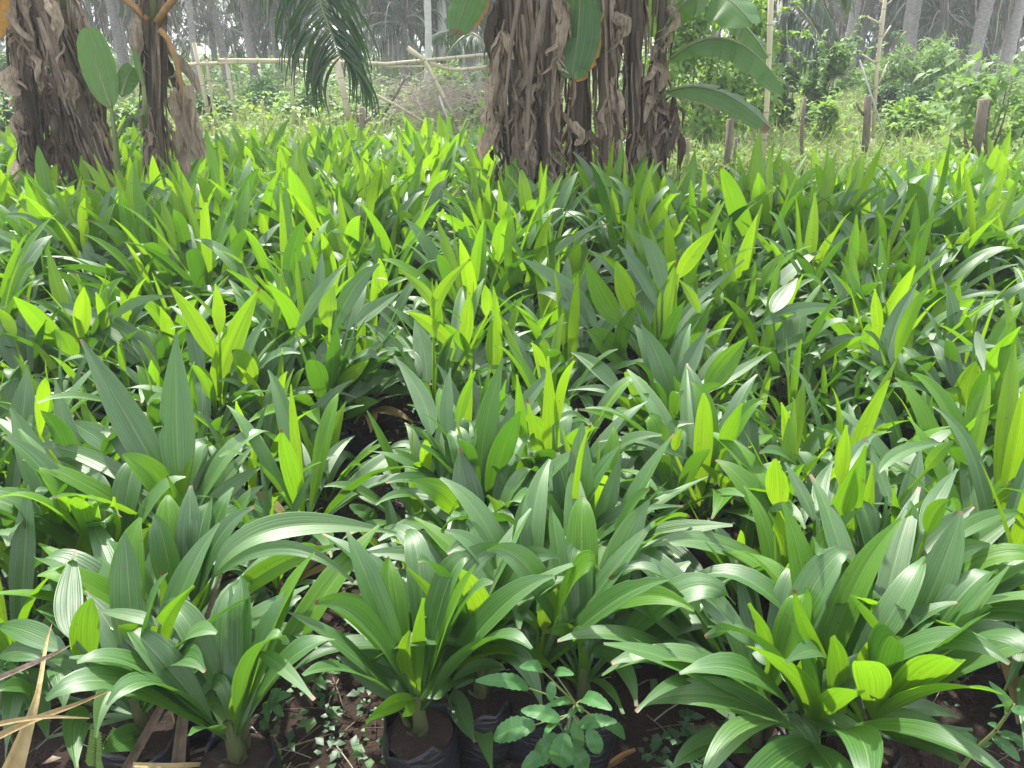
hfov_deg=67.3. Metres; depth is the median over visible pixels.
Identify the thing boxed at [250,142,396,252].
palm seedling
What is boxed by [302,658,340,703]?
broadleaf weed
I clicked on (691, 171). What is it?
palm seedling
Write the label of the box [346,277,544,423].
palm seedling
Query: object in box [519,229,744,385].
palm seedling
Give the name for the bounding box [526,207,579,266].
palm seedling
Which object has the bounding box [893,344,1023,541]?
palm seedling
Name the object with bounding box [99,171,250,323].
palm seedling
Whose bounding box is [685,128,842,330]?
palm seedling
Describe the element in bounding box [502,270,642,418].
palm seedling
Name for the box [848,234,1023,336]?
palm seedling
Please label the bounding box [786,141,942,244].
palm seedling
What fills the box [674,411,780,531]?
palm seedling
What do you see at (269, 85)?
leafy bush
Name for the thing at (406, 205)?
palm seedling
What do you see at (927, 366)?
palm seedling
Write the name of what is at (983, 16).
palm tree
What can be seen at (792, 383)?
palm seedling
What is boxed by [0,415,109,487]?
palm seedling
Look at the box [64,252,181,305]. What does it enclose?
palm seedling
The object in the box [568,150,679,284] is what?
palm seedling
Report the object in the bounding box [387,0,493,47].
palm tree
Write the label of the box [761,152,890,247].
palm seedling
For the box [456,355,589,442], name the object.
palm seedling
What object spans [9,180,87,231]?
palm seedling
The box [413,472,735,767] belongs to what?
palm seedling
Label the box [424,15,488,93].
young palm
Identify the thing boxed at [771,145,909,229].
palm seedling
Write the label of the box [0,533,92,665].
palm seedling
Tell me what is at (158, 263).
palm seedling
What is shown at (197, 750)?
dry leaflet
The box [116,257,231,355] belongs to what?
palm seedling
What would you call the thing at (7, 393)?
palm seedling
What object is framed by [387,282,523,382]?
palm seedling
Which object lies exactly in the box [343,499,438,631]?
palm seedling
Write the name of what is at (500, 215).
palm seedling
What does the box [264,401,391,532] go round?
palm seedling
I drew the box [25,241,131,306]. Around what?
palm seedling
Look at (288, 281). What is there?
palm seedling
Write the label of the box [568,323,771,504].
palm seedling
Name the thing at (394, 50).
palm tree
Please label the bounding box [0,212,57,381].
palm seedling
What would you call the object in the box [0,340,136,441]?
palm seedling
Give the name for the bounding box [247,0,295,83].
palm tree
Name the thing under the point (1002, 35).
palm tree
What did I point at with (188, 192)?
palm seedling
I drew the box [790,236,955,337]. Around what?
palm seedling
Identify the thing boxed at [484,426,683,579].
palm seedling
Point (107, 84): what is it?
banana sucker
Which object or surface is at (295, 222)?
palm seedling
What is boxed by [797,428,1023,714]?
palm seedling
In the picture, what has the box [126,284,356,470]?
palm seedling
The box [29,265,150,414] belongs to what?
palm seedling
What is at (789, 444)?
palm seedling
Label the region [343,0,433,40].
palm tree
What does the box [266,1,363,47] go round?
palm tree
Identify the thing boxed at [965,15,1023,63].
palm tree
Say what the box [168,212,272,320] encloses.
palm seedling
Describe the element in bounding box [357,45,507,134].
brush pile
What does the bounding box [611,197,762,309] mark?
palm seedling
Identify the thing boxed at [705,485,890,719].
palm seedling
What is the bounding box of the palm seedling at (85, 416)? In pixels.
[48,386,134,446]
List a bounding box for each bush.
[0,86,18,144]
[107,93,168,143]
[195,82,241,126]
[224,64,290,118]
[272,68,343,123]
[319,79,399,129]
[372,71,441,123]
[421,59,463,86]
[427,59,488,128]
[590,64,678,141]
[642,0,815,149]
[784,15,887,130]
[806,86,842,148]
[853,28,988,118]
[864,81,908,121]
[875,90,954,145]
[895,81,942,108]
[935,53,1021,124]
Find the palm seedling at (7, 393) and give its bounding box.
[0,360,26,441]
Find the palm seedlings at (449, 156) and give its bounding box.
[0,111,1023,240]
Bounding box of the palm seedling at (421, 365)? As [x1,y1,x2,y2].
[364,258,515,475]
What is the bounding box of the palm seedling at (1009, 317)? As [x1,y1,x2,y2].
[931,297,1023,443]
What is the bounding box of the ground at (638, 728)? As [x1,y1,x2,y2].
[0,56,1023,767]
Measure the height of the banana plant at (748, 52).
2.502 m
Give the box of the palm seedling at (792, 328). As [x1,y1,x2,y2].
[701,278,869,443]
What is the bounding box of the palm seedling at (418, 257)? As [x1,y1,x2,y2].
[396,212,536,342]
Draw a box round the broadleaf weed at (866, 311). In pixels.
[842,303,944,333]
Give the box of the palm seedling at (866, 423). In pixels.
[750,361,950,530]
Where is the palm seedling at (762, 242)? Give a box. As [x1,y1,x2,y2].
[735,192,873,330]
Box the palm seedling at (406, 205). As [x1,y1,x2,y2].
[268,151,438,251]
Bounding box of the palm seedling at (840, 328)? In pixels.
[807,260,995,413]
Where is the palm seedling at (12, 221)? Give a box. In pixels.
[0,173,118,279]
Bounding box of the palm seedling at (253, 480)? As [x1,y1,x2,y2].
[196,403,335,579]
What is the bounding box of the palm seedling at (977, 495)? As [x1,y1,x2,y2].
[874,405,1023,723]
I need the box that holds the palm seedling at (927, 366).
[819,316,969,434]
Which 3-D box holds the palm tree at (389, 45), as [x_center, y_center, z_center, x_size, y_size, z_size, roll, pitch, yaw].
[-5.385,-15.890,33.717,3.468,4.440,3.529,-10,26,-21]
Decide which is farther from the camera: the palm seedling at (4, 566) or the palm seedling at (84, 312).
the palm seedling at (84, 312)
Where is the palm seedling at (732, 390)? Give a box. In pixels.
[697,343,779,406]
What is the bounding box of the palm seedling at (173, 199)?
[118,184,195,242]
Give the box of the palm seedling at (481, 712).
[294,507,679,767]
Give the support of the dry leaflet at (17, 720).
on the dry leaf sheath
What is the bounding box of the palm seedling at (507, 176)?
[465,160,573,228]
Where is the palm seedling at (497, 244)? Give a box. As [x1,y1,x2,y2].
[403,185,608,281]
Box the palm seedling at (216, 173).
[130,129,275,309]
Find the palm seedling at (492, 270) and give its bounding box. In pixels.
[475,245,542,331]
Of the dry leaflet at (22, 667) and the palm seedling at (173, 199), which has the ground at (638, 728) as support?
the palm seedling at (173, 199)
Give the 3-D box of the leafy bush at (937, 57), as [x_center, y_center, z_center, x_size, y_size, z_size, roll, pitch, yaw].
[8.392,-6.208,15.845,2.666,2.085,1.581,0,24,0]
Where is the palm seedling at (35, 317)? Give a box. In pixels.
[0,248,148,422]
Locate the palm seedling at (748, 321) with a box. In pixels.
[703,251,855,401]
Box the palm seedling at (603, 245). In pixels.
[566,187,675,345]
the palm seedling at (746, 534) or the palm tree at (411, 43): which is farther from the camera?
the palm tree at (411, 43)
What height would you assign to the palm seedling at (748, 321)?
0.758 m
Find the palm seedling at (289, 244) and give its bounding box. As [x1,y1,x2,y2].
[171,188,370,327]
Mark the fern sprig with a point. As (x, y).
(97, 757)
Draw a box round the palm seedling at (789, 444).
[718,402,896,593]
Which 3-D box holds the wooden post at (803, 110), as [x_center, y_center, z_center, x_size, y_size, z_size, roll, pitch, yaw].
[3.698,-3.115,9.785,0.160,1.004,0.049,0,24,0]
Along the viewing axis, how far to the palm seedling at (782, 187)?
4.75 m
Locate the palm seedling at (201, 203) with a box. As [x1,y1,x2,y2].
[147,174,232,216]
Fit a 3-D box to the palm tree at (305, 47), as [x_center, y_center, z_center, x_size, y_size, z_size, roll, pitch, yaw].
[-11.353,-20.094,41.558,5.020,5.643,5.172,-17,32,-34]
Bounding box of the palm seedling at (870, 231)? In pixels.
[821,197,899,247]
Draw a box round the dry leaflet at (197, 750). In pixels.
[190,737,271,754]
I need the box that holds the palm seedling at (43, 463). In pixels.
[0,428,185,555]
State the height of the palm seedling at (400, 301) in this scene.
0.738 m
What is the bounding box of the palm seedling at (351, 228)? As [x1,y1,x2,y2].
[261,184,436,297]
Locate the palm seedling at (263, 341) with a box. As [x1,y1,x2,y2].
[129,272,356,433]
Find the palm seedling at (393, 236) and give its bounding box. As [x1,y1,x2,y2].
[312,214,456,274]
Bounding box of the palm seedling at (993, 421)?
[990,418,995,429]
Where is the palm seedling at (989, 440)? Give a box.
[938,395,994,457]
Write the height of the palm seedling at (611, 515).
0.642 m
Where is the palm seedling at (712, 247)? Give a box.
[661,164,776,280]
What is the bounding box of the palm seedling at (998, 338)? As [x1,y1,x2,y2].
[853,283,1020,429]
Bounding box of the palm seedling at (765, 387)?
[722,366,809,455]
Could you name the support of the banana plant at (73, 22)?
on the ground at (638, 728)
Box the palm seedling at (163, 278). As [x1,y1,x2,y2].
[47,217,234,329]
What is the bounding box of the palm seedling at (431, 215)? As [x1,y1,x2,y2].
[368,165,452,223]
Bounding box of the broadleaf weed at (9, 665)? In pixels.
[0,650,47,744]
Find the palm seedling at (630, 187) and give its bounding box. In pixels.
[572,171,675,227]
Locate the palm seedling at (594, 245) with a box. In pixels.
[569,180,620,275]
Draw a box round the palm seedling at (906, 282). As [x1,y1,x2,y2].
[804,235,949,407]
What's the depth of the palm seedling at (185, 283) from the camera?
3.78 m
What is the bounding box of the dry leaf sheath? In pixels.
[2,624,51,767]
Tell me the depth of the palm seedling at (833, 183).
4.89 m
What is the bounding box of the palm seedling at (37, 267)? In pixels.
[0,221,82,312]
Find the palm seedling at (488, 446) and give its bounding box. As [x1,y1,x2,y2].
[368,355,604,540]
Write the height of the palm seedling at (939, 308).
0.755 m
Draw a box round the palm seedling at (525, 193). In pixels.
[495,164,623,302]
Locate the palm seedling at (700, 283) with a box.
[615,223,710,301]
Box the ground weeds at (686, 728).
[4,358,1012,767]
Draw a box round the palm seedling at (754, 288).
[679,245,818,359]
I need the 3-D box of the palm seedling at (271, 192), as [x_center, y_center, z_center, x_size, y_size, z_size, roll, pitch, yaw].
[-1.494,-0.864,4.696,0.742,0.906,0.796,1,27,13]
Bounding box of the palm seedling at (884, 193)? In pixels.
[864,166,1007,229]
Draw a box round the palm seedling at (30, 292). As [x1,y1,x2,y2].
[0,275,44,377]
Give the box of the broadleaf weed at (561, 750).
[475,659,624,767]
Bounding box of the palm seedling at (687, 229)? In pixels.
[651,189,720,267]
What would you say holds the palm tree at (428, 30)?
on the ground at (638, 728)
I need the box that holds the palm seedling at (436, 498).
[367,430,621,581]
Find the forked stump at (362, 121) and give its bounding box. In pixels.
[353,107,371,129]
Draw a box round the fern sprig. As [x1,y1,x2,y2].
[85,727,116,767]
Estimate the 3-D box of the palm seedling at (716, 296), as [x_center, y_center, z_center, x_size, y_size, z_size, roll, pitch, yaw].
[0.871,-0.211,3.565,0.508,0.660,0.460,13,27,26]
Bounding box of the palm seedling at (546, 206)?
[428,175,569,231]
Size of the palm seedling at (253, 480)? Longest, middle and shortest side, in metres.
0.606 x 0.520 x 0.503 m
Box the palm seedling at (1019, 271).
[972,265,1023,341]
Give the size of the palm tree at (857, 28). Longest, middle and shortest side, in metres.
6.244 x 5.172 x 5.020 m
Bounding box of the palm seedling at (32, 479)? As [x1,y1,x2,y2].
[0,407,121,616]
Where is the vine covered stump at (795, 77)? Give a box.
[761,56,813,135]
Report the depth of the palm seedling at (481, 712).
1.76 m
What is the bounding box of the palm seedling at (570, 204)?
[511,177,580,222]
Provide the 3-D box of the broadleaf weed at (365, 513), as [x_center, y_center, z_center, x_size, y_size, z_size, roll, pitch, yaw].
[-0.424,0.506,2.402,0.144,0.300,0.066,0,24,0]
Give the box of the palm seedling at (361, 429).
[294,306,413,456]
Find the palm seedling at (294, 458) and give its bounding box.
[194,369,417,586]
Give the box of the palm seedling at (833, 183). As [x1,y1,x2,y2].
[831,166,875,197]
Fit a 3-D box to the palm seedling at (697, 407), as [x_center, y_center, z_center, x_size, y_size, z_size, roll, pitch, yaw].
[0.585,0.305,2.404,0.541,0.666,0.776,-15,29,-30]
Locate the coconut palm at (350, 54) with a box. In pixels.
[70,0,379,118]
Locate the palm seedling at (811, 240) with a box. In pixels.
[722,193,897,369]
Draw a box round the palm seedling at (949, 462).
[791,428,1019,668]
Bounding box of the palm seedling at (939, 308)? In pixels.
[843,263,1002,387]
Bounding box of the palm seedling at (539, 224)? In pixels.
[469,196,617,329]
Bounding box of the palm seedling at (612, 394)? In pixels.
[472,337,693,470]
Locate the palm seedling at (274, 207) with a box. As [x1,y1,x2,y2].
[225,169,327,266]
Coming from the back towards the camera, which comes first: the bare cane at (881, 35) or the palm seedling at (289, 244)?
the bare cane at (881, 35)
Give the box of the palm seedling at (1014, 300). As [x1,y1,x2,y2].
[983,266,1023,338]
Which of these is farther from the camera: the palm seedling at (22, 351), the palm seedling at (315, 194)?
the palm seedling at (315, 194)
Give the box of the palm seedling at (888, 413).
[865,376,993,515]
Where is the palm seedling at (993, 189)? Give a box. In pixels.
[883,159,1023,270]
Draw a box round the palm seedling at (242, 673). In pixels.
[44,525,380,767]
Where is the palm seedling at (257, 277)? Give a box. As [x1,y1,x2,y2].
[217,231,371,294]
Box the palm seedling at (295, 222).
[229,179,336,273]
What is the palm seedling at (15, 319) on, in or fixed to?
on the ground at (638, 728)
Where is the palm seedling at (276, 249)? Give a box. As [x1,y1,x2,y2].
[270,242,279,258]
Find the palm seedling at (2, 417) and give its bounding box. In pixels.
[0,360,62,451]
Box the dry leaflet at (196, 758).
[191,733,330,761]
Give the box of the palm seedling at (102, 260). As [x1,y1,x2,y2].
[68,228,167,295]
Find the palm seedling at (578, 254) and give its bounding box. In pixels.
[488,226,630,320]
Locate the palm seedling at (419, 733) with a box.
[285,508,575,767]
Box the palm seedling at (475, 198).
[428,173,517,249]
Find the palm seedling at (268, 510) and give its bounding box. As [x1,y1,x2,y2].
[213,460,339,621]
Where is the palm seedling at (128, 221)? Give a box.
[41,163,215,279]
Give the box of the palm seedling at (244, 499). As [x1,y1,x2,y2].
[92,471,270,606]
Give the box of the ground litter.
[0,325,1021,767]
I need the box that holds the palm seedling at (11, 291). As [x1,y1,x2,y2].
[0,251,46,392]
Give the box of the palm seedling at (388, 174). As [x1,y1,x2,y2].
[332,148,424,237]
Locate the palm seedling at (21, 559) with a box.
[0,485,81,759]
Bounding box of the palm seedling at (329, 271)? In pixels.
[250,228,411,331]
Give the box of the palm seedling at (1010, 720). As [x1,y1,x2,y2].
[946,457,1023,744]
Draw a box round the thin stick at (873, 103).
[859,60,889,151]
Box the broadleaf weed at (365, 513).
[349,504,390,548]
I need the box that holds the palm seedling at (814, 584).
[557,546,924,767]
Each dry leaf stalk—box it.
[121,706,163,767]
[171,572,222,762]
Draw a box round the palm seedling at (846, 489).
[650,425,954,665]
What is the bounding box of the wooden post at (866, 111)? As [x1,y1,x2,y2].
[855,95,871,154]
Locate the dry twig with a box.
[608,748,635,767]
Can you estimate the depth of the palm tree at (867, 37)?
33.09 m
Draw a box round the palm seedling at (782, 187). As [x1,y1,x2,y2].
[745,158,844,236]
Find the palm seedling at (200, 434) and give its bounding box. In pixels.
[132,419,235,522]
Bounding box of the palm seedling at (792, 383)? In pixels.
[713,333,871,445]
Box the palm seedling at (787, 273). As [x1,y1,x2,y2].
[678,204,820,343]
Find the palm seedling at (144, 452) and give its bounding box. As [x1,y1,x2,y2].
[22,333,268,579]
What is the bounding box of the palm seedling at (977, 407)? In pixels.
[809,374,1008,507]
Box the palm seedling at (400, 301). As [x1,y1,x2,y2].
[331,264,431,422]
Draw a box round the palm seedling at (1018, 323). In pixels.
[973,268,1023,335]
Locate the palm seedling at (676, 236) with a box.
[591,196,732,297]
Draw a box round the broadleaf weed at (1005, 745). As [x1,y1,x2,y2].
[959,681,1023,767]
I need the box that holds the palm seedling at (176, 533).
[0,485,396,746]
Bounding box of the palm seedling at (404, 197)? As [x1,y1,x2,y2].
[353,173,470,304]
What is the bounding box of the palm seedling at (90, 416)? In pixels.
[78,394,160,451]
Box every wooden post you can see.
[685,138,689,170]
[724,119,733,172]
[732,137,737,168]
[800,97,806,173]
[855,95,871,154]
[969,98,989,158]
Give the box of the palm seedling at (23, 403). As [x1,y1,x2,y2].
[0,359,102,545]
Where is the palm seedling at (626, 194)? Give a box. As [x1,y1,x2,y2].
[563,154,709,294]
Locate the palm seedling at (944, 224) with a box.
[888,164,1022,254]
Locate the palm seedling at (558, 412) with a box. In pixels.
[514,356,661,521]
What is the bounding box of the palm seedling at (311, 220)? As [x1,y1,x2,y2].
[255,159,412,256]
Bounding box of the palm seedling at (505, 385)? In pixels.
[406,363,578,509]
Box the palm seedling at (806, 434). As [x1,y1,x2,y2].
[762,397,879,517]
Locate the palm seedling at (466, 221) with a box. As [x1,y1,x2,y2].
[438,202,516,284]
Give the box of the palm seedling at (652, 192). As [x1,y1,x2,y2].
[629,159,699,221]
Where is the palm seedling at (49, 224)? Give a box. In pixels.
[0,167,149,268]
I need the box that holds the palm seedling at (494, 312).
[429,286,566,416]
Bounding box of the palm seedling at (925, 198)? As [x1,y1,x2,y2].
[860,135,1023,288]
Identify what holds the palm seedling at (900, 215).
on the ground at (638, 728)
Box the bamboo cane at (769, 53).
[762,0,773,161]
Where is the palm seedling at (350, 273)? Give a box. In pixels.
[303,250,430,337]
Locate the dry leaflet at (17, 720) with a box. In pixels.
[0,715,88,725]
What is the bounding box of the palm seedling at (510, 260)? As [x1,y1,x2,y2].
[443,200,595,321]
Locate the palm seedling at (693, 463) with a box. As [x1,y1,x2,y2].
[567,409,772,577]
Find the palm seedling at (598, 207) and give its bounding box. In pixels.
[584,177,654,283]
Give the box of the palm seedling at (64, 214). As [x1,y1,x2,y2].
[4,177,119,303]
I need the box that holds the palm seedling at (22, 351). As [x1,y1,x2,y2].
[0,295,67,438]
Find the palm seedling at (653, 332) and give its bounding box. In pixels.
[627,321,713,374]
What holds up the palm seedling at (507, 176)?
on the ground at (638, 728)
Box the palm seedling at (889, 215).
[804,159,948,247]
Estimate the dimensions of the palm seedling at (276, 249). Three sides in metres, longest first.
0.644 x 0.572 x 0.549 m
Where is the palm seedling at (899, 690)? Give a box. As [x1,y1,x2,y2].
[699,474,1023,767]
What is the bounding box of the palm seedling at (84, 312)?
[28,287,231,412]
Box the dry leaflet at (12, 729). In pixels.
[0,690,108,738]
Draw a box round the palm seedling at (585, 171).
[554,137,648,274]
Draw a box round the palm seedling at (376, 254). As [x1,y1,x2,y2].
[312,228,435,368]
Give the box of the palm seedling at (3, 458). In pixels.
[0,424,35,486]
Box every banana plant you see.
[0,0,79,189]
[18,0,122,189]
[40,0,112,168]
[121,0,206,190]
[447,0,554,192]
[525,0,584,183]
[556,0,603,247]
[582,0,631,186]
[597,0,676,183]
[631,0,784,181]
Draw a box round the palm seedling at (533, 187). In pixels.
[493,161,593,258]
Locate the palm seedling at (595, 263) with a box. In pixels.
[488,231,617,345]
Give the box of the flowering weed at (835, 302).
[799,263,888,337]
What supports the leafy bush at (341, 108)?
on the ground at (638, 728)
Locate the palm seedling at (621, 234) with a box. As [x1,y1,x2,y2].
[604,226,708,274]
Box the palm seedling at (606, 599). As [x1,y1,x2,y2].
[370,459,694,767]
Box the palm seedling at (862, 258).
[791,212,909,287]
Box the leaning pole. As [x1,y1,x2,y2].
[406,45,461,130]
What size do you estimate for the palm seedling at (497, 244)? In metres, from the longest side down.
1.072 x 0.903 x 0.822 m
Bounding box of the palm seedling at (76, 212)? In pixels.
[75,205,117,241]
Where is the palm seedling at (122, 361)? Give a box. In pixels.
[49,333,187,436]
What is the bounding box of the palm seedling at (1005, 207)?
[930,166,1023,295]
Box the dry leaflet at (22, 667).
[0,645,70,679]
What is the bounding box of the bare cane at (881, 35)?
[862,0,891,151]
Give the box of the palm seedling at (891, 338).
[825,283,961,489]
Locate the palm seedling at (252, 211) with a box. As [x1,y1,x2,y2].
[148,184,260,321]
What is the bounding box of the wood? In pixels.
[0,0,1023,60]
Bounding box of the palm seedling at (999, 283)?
[928,257,1014,297]
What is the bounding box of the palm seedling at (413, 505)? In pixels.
[323,410,473,541]
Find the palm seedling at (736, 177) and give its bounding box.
[707,162,810,233]
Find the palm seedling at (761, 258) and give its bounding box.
[699,217,795,339]
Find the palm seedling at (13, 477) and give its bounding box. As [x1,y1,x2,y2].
[0,453,87,597]
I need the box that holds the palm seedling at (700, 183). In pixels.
[631,165,716,203]
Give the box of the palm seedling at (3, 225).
[0,198,74,311]
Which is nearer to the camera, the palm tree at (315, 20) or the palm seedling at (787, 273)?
the palm seedling at (787, 273)
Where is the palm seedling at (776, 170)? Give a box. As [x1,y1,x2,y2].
[696,147,815,218]
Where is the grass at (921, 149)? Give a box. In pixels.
[0,46,1023,181]
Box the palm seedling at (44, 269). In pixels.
[0,232,84,313]
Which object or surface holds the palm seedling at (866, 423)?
on the ground at (638, 728)
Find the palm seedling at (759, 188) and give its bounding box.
[707,149,837,266]
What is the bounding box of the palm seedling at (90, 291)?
[62,266,178,400]
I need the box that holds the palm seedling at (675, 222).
[666,193,762,303]
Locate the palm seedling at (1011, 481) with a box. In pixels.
[1003,478,1023,545]
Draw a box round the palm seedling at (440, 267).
[400,211,550,343]
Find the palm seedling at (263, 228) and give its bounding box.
[197,194,311,285]
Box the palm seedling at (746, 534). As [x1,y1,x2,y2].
[678,496,767,648]
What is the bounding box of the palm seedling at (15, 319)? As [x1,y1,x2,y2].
[0,296,27,386]
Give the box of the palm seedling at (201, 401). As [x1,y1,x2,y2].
[144,363,263,445]
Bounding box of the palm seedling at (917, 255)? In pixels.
[799,218,1017,320]
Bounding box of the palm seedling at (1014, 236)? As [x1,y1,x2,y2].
[975,212,1021,280]
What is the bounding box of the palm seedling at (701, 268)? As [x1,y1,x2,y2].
[601,228,722,359]
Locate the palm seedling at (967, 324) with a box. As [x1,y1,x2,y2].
[890,278,1023,426]
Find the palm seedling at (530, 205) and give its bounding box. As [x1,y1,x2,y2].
[449,165,577,228]
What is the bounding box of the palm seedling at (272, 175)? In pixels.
[226,160,307,215]
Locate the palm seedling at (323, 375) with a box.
[234,263,410,477]
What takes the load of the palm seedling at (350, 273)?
on the ground at (638, 728)
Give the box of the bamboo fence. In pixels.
[188,42,487,135]
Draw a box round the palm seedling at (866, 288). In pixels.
[756,215,884,384]
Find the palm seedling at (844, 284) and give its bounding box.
[828,256,943,396]
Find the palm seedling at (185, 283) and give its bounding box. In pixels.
[149,255,229,372]
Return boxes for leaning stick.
[358,85,436,129]
[370,78,405,134]
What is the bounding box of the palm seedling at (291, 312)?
[230,249,396,415]
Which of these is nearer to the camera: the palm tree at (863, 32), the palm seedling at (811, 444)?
the palm seedling at (811, 444)
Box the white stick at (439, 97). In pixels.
[438,96,452,131]
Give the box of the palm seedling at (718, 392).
[622,355,731,400]
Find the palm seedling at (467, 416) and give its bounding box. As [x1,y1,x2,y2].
[390,364,529,499]
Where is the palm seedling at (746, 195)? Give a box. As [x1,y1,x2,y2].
[688,144,815,261]
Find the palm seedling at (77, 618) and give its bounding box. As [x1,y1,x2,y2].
[0,506,308,767]
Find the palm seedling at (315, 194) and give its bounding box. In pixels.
[309,163,352,204]
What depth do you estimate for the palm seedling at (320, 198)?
4.68 m
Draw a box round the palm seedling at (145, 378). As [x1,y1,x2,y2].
[80,355,239,436]
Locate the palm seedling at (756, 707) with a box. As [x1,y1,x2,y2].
[602,502,1010,767]
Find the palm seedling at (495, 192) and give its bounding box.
[429,171,518,233]
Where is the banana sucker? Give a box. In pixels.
[76,27,147,179]
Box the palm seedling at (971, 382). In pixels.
[846,317,1023,435]
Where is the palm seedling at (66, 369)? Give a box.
[29,334,143,443]
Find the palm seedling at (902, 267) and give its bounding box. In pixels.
[815,195,1023,320]
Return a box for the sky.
[1,0,1023,55]
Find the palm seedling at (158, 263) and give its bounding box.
[43,186,257,306]
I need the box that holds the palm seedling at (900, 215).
[817,178,966,269]
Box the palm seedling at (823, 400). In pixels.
[766,350,898,463]
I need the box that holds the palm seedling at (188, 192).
[118,161,261,228]
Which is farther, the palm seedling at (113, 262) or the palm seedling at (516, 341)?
the palm seedling at (113, 262)
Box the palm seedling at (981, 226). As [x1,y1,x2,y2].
[887,181,1023,285]
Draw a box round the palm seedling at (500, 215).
[443,180,593,263]
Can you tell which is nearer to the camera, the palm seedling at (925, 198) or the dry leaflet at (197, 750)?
the dry leaflet at (197, 750)
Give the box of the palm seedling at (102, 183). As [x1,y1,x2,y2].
[76,154,171,253]
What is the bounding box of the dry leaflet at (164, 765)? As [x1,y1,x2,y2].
[132,762,200,767]
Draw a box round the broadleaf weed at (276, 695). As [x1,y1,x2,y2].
[259,688,290,730]
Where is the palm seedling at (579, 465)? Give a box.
[493,423,689,675]
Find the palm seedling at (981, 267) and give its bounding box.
[943,227,1016,293]
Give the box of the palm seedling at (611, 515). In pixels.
[369,445,732,654]
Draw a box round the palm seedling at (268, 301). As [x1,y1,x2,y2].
[220,234,390,397]
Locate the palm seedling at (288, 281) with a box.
[178,262,341,380]
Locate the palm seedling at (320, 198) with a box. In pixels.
[266,165,402,265]
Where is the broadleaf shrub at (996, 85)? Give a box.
[908,42,1023,162]
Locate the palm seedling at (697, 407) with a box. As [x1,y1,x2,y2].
[585,363,807,568]
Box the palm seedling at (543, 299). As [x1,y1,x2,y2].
[482,255,636,401]
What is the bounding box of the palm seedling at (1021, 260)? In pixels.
[964,255,1023,336]
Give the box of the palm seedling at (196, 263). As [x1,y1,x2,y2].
[120,180,279,363]
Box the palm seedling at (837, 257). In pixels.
[772,222,879,344]
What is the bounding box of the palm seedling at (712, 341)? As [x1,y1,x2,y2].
[669,284,774,376]
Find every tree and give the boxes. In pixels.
[70,0,111,46]
[77,0,135,101]
[83,0,211,33]
[84,0,184,34]
[87,5,112,48]
[89,0,200,30]
[94,0,167,60]
[94,1,215,43]
[95,2,188,42]
[119,0,279,94]
[167,0,204,98]
[167,0,261,77]
[203,0,320,58]
[215,0,256,55]
[222,0,317,58]
[224,0,309,57]
[225,0,303,69]
[238,0,266,86]
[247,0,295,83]
[252,0,335,74]
[261,0,339,49]
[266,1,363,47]
[307,0,437,88]
[341,0,461,92]
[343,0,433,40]
[345,0,449,80]
[350,0,424,73]
[358,0,414,69]
[360,1,413,78]
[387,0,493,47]
[416,5,488,64]
[418,0,456,62]
[422,0,431,117]
[433,3,449,62]
[437,0,447,70]
[471,0,494,36]
[701,8,774,38]
[753,0,856,118]
[759,0,844,54]
[798,0,872,57]
[799,0,839,83]
[800,0,892,70]
[814,0,879,37]
[820,0,871,99]
[831,4,872,33]
[833,0,879,70]
[838,0,929,85]
[841,0,962,57]
[853,0,1002,82]
[854,0,927,70]
[864,1,936,50]
[880,0,976,57]
[881,0,1006,76]
[900,0,922,89]
[918,0,1010,73]
[940,0,1010,92]
[949,1,1023,65]
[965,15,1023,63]
[973,0,1023,102]
[992,3,1023,72]
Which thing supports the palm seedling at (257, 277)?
on the ground at (638, 728)
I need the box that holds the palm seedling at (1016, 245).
[973,214,1023,272]
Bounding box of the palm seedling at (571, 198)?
[524,162,588,236]
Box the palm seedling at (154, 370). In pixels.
[112,339,217,407]
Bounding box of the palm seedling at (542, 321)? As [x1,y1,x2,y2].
[473,284,583,378]
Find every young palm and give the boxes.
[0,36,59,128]
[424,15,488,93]
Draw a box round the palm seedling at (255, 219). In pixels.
[250,198,290,263]
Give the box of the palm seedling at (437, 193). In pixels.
[352,155,469,306]
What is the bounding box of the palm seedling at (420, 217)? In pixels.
[333,191,476,334]
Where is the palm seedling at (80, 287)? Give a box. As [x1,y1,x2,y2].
[45,270,127,372]
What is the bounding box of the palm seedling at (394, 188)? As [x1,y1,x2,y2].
[316,152,425,216]
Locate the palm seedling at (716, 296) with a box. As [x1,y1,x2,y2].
[636,271,753,373]
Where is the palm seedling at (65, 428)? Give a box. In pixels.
[0,377,161,550]
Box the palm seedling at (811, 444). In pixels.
[714,382,891,520]
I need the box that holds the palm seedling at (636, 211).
[589,187,695,260]
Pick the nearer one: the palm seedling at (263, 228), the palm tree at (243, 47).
the palm seedling at (263, 228)
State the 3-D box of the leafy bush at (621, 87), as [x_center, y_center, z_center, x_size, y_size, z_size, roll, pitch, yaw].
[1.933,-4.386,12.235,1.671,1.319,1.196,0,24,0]
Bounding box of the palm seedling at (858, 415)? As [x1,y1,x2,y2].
[778,366,911,459]
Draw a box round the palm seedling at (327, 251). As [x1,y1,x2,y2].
[244,222,389,320]
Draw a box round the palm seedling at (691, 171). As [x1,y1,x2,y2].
[608,150,720,246]
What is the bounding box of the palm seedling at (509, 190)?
[426,169,532,253]
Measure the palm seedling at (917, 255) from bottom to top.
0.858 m
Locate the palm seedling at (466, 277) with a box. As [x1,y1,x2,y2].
[382,210,534,330]
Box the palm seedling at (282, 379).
[217,349,313,477]
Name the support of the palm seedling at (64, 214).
on the ground at (638, 728)
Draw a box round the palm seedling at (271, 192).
[193,165,318,285]
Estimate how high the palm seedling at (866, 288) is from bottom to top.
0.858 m
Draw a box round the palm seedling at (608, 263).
[588,229,702,371]
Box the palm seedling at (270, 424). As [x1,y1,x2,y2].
[158,369,363,509]
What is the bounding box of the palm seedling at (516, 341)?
[493,312,617,426]

